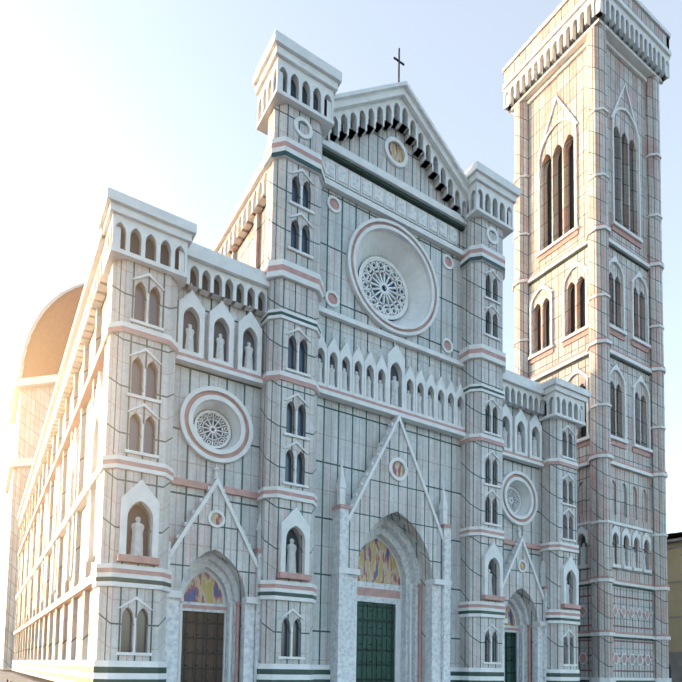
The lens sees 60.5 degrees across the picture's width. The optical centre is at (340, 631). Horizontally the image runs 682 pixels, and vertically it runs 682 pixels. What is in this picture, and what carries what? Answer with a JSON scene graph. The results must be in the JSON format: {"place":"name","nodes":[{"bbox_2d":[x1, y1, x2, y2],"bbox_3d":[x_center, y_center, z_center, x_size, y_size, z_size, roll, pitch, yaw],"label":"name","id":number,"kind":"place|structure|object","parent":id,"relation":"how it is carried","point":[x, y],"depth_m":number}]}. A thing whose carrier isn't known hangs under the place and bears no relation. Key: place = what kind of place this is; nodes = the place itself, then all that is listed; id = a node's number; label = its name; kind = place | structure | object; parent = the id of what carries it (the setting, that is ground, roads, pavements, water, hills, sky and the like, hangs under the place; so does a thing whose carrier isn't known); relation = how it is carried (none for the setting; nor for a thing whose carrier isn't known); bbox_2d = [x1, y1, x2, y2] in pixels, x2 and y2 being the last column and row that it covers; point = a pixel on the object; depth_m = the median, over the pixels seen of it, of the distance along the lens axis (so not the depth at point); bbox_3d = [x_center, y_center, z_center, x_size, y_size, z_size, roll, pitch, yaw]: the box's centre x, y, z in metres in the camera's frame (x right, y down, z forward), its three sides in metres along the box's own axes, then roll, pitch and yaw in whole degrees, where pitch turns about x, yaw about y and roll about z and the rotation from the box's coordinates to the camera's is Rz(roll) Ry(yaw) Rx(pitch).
{"place":"outdoors","nodes":[
{"label":"outdoors","id":0,"kind":"place"},
{"bbox_2d":[0,668,54,681],"bbox_3d":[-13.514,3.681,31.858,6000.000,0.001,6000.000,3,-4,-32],"label":"piazza ground","id":1,"kind":"structure","parent":0,"point":[11,675],"depth_m":71.07},
{"bbox_2d":[5,157,266,681],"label":"cathedral","id":2,"kind":"structure","parent":1,"relation":"on","point":[240,221],"depth_m":46.73},
{"bbox_2d":[12,662,89,681],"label":"plinth","id":3,"kind":"structure","parent":2,"relation":"attached to","point":[74,668],"depth_m":43.35},
{"bbox_2d":[14,337,106,634],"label":"cornice","id":4,"kind":"structure","parent":2,"relation":"attached to","point":[76,591],"depth_m":44.53},
{"bbox_2d":[0,206,265,668],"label":"cathedral side wall","id":5,"kind":"structure","parent":2,"relation":"attached to","point":[65,632],"depth_m":54.34},
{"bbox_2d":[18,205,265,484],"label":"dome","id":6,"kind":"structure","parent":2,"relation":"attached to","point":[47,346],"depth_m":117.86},
{"bbox_2d":[90,29,590,681],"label":"facade","id":7,"kind":"structure","parent":1,"relation":"on","point":[476,185],"depth_m":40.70},
{"bbox_2d":[90,147,579,681],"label":"green marble bands","id":8,"kind":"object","parent":7,"relation":"attached to","point":[400,195],"depth_m":39.35},
{"bbox_2d":[93,141,580,681],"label":"pink marble bands","id":9,"kind":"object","parent":7,"relation":"attached to","point":[257,495],"depth_m":37.59},
{"bbox_2d":[126,311,567,583],"bbox_3d":[4.006,-11.642,42.967,37.840,16.850,1.046,3,-4,-32],"label":"facade niche","id":10,"kind":"object","parent":7,"relation":"attached to","point":[137,510],"depth_m":36.62},
{"bbox_2d":[130,324,569,603],"bbox_3d":[4.144,-11.169,42.706,37.335,15.879,1.668,3,-4,-32],"label":"facade statue","id":11,"kind":"object","parent":7,"relation":"attached to","point":[137,527],"depth_m":40.65},
{"bbox_2d":[120,78,580,420],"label":"arcade recesses","id":12,"kind":"object","parent":7,"relation":"attached to","point":[149,249],"depth_m":36.26},
{"bbox_2d":[169,187,539,681],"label":"facade wall","id":13,"kind":"structure","parent":7,"relation":"attached to","point":[350,436],"depth_m":41.64},
{"bbox_2d":[184,143,524,625],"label":"mosaics","id":14,"kind":"object","parent":7,"relation":"attached to","point":[377,562],"depth_m":44.12},
{"bbox_2d":[164,158,546,681],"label":"portal surrounds","id":15,"kind":"object","parent":7,"relation":"attached to","point":[390,533],"depth_m":43.41},
{"bbox_2d":[194,263,517,508],"bbox_3d":[3.290,-19.930,44.856,29.500,18.200,0.600,3,-4,-32],"label":"rose facade glass","id":16,"kind":"object","parent":7,"relation":"attached to","point":[377,296],"depth_m":44.99},
{"bbox_2d":[356,601,515,681],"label":"doors","id":17,"kind":"structure","parent":7,"relation":"attached to","point":[371,663],"depth_m":44.26},
{"bbox_2d":[502,0,671,681],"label":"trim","id":18,"kind":"structure","parent":1,"relation":"on","point":[635,31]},
{"bbox_2d":[508,10,662,110],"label":"corbels","id":19,"kind":"object","parent":18,"relation":"attached to","point":[597,15],"depth_m":67.62},
{"bbox_2d":[504,0,668,677],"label":"bell tower","id":20,"kind":"structure","parent":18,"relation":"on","point":[596,73],"depth_m":66.59},
{"bbox_2d":[513,223,669,681],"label":"tower marble bands","id":21,"kind":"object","parent":18,"relation":"on","point":[585,333],"depth_m":65.45},
{"bbox_2d":[580,543,645,568],"bbox_3d":[28.774,-8.119,67.463,8.499,2.472,8.519,3,-4,-32],"label":"campanile statue","id":22,"kind":"object","parent":18,"relation":"on","point":[583,555],"depth_m":63.78},
{"bbox_2d":[667,537,681,681],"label":"trim","id":23,"kind":"structure","parent":1,"relation":"on","point":[675,661],"depth_m":76.32},
{"bbox_2d":[667,532,681,539],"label":"roof","id":24,"kind":"structure","parent":23,"relation":"on","point":[674,535],"depth_m":78.44},
{"bbox_2d":[667,541,681,651],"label":"ochre house","id":25,"kind":"structure","parent":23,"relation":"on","point":[674,564],"depth_m":76.77},
{"bbox_2d":[0,0,681,641],"label":"sky","id":26,"kind":"structure","parent":0,"point":[152,102]},
{"bbox_2d":[581,536,585,546],"bbox_3d":[28.929,-8.574,67.985,8.075,3.450,8.075,3,-4,-32],"label":"campanile niche","id":27,"kind":"object","parent":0,"point":[583,540],"depth_m":64.15},
{"bbox_2d":[578,586,653,677],"bbox_3d":[28.965,0.538,68.273,10.400,11.300,10.400,3,-4,-32],"label":"marble panel","id":28,"kind":"object","parent":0,"point":[628,598],"depth_m":63.47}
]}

